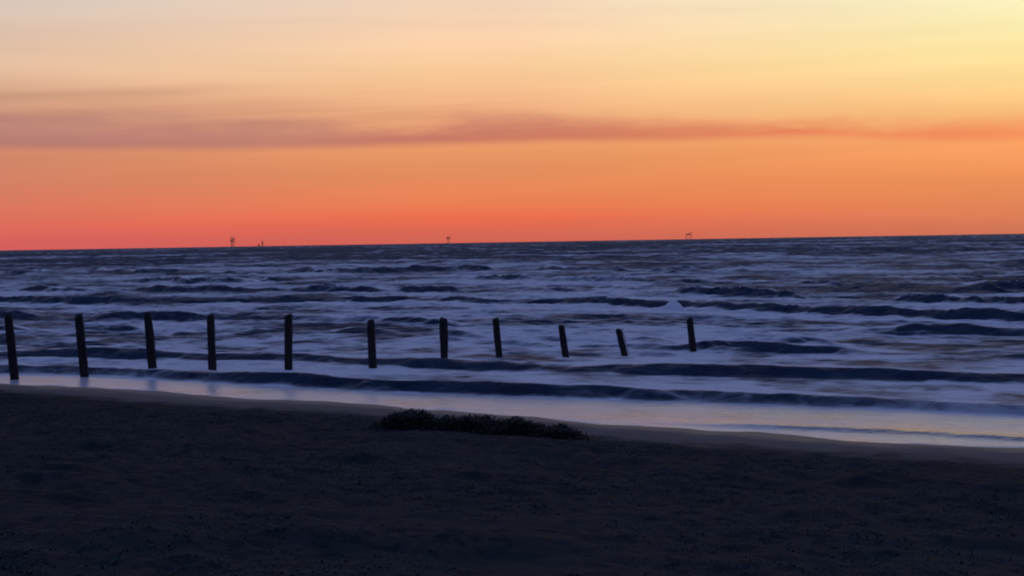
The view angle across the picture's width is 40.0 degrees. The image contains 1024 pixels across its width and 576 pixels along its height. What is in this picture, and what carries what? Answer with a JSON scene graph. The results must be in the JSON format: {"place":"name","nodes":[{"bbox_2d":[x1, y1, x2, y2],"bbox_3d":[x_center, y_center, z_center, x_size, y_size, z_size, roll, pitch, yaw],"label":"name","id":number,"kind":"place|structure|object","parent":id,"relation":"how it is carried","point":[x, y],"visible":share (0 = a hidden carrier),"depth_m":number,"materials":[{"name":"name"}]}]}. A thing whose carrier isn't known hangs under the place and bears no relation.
{"place":"outdoors","nodes":[
{"label":"outdoors","id":0,"kind":"place"},
{"bbox_2d":[0,234,1023,447],"bbox_3d":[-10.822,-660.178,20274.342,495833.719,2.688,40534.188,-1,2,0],"label":"sea","id":1,"kind":"structure","parent":0,"point":[915,339],"depth_m":56.58,"materials":[{"name":"liquid"}]},
{"bbox_2d":[75,314,88,376],"bbox_3d":[-11.980,2.163,39.332,0.254,2.899,0.268,-5,0,0],"label":"timber post","id":2,"kind":"object","parent":1,"relation":"in","point":[81,346],"visible":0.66,"depth_m":39.23,"materials":[{"name":"brown wood"}]},
{"bbox_2d":[144,312,156,368],"bbox_3d":[-10.198,2.114,39.835,0.280,2.905,0.263,-5,3,0],"label":"timber post","id":3,"kind":"object","parent":1,"relation":"in","point":[150,345],"visible":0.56,"depth_m":39.72,"materials":[{"name":"brown wood"}]},
{"bbox_2d":[207,314,216,370],"bbox_3d":[-8.610,2.137,40.388,0.250,2.770,0.260,-2,0,0],"label":"timber post","id":4,"kind":"object","parent":1,"relation":"in","point":[212,361],"visible":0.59,"depth_m":40.29,"materials":[{"name":"brown wood"}]},
{"bbox_2d":[284,314,292,369],"bbox_3d":[-6.394,2.109,40.289,0.251,2.760,0.257,0,2,0],"label":"timber post","id":5,"kind":"object","parent":1,"relation":"in","point":[288,342],"visible":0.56,"depth_m":40.17,"materials":[{"name":"brown wood"}]},
{"bbox_2d":[367,319,376,367],"bbox_3d":[-3.988,2.173,40.290,0.270,2.553,0.282,-3,1,0],"label":"timber post","id":6,"kind":"object","parent":1,"relation":"in","point":[372,359],"visible":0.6,"depth_m":40.18,"materials":[{"name":"brown wood"}]},
{"bbox_2d":[439,317,447,358],"bbox_3d":[-2.012,2.113,41.976,0.261,2.497,0.272,-2,0,0],"label":"timber post","id":7,"kind":"object","parent":1,"relation":"in","point":[443,328],"visible":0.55,"depth_m":41.87,"materials":[{"name":"brown wood"}]},
{"bbox_2d":[492,317,502,357],"bbox_3d":[-0.390,2.099,42.500,0.222,2.438,0.221,-5,2,0],"label":"timber post","id":8,"kind":"object","parent":1,"relation":"in","point":[497,337],"visible":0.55,"depth_m":42.41,"materials":[{"name":"brown wood"}]},
{"bbox_2d":[0,383,1023,575],"bbox_3d":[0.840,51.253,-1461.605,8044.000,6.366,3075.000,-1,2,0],"label":"sand","id":9,"kind":"structure","parent":0,"point":[541,544],"depth_m":15.18,"materials":[{"name":"sand"}]},
{"bbox_2d":[4,313,18,379],"bbox_3d":[-13.751,2.174,38.789,0.250,2.970,0.275,-5,1,0],"label":"timber post","id":10,"kind":"object","parent":9,"relation":"on","point":[11,350],"visible":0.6,"depth_m":38.69,"materials":[{"name":"brown wood"}]},
{"bbox_2d":[367,408,445,431],"bbox_3d":[-1.833,2.402,25.866,1.738,0.435,2.357,-1,2,0],"label":"beach plant","id":11,"kind":"object","parent":9,"relation":"on","point":[411,418],"visible":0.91,"depth_m":25.41,"materials":[{"name":"green plant"}]},
{"bbox_2d":[420,413,502,434],"bbox_3d":[-0.724,2.444,25.531,2.149,0.429,2.404,-1,2,0],"label":"beach plant","id":12,"kind":"object","parent":9,"relation":"on","point":[465,423],"visible":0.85,"depth_m":25.10,"materials":[{"name":"green plant"}]},
{"bbox_2d":[467,416,549,435],"bbox_3d":[0.098,2.467,25.100,1.973,0.381,2.336,-1,2,0],"label":"beach plant","id":13,"kind":"object","parent":9,"relation":"on","point":[512,426],"visible":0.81,"depth_m":24.58,"materials":[{"name":"green plant"}]},
{"bbox_2d":[517,423,590,440],"bbox_3d":[0.730,2.490,24.308,1.358,0.360,2.435,-1,2,0],"label":"beach plant","id":14,"kind":"object","parent":9,"relation":"on","point":[559,431],"visible":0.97,"depth_m":23.99,"materials":[{"name":"green plant"}]},
{"bbox_2d":[558,325,568,357],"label":"timber post","id":15,"kind":"object","parent":9,"relation":"on","point":[563,343],"visible":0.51,"depth_m":42.95,"materials":[{"name":"brown wood"}]},
{"bbox_2d":[616,328,628,355],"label":"timber post","id":16,"kind":"object","parent":9,"relation":"on","point":[621,342],"visible":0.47,"depth_m":43.49,"materials":[{"name":"brown wood"}]},
{"bbox_2d":[687,317,696,351],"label":"timber post","id":17,"kind":"object","parent":9,"relation":"on","point":[691,337],"visible":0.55,"depth_m":44.01,"materials":[{"name":"brown wood"}]},
{"bbox_2d":[0,0,1023,249],"label":"sky","id":18,"kind":"structure","parent":0,"point":[124,123],"materials":[{"name":"orange"}]}
]}

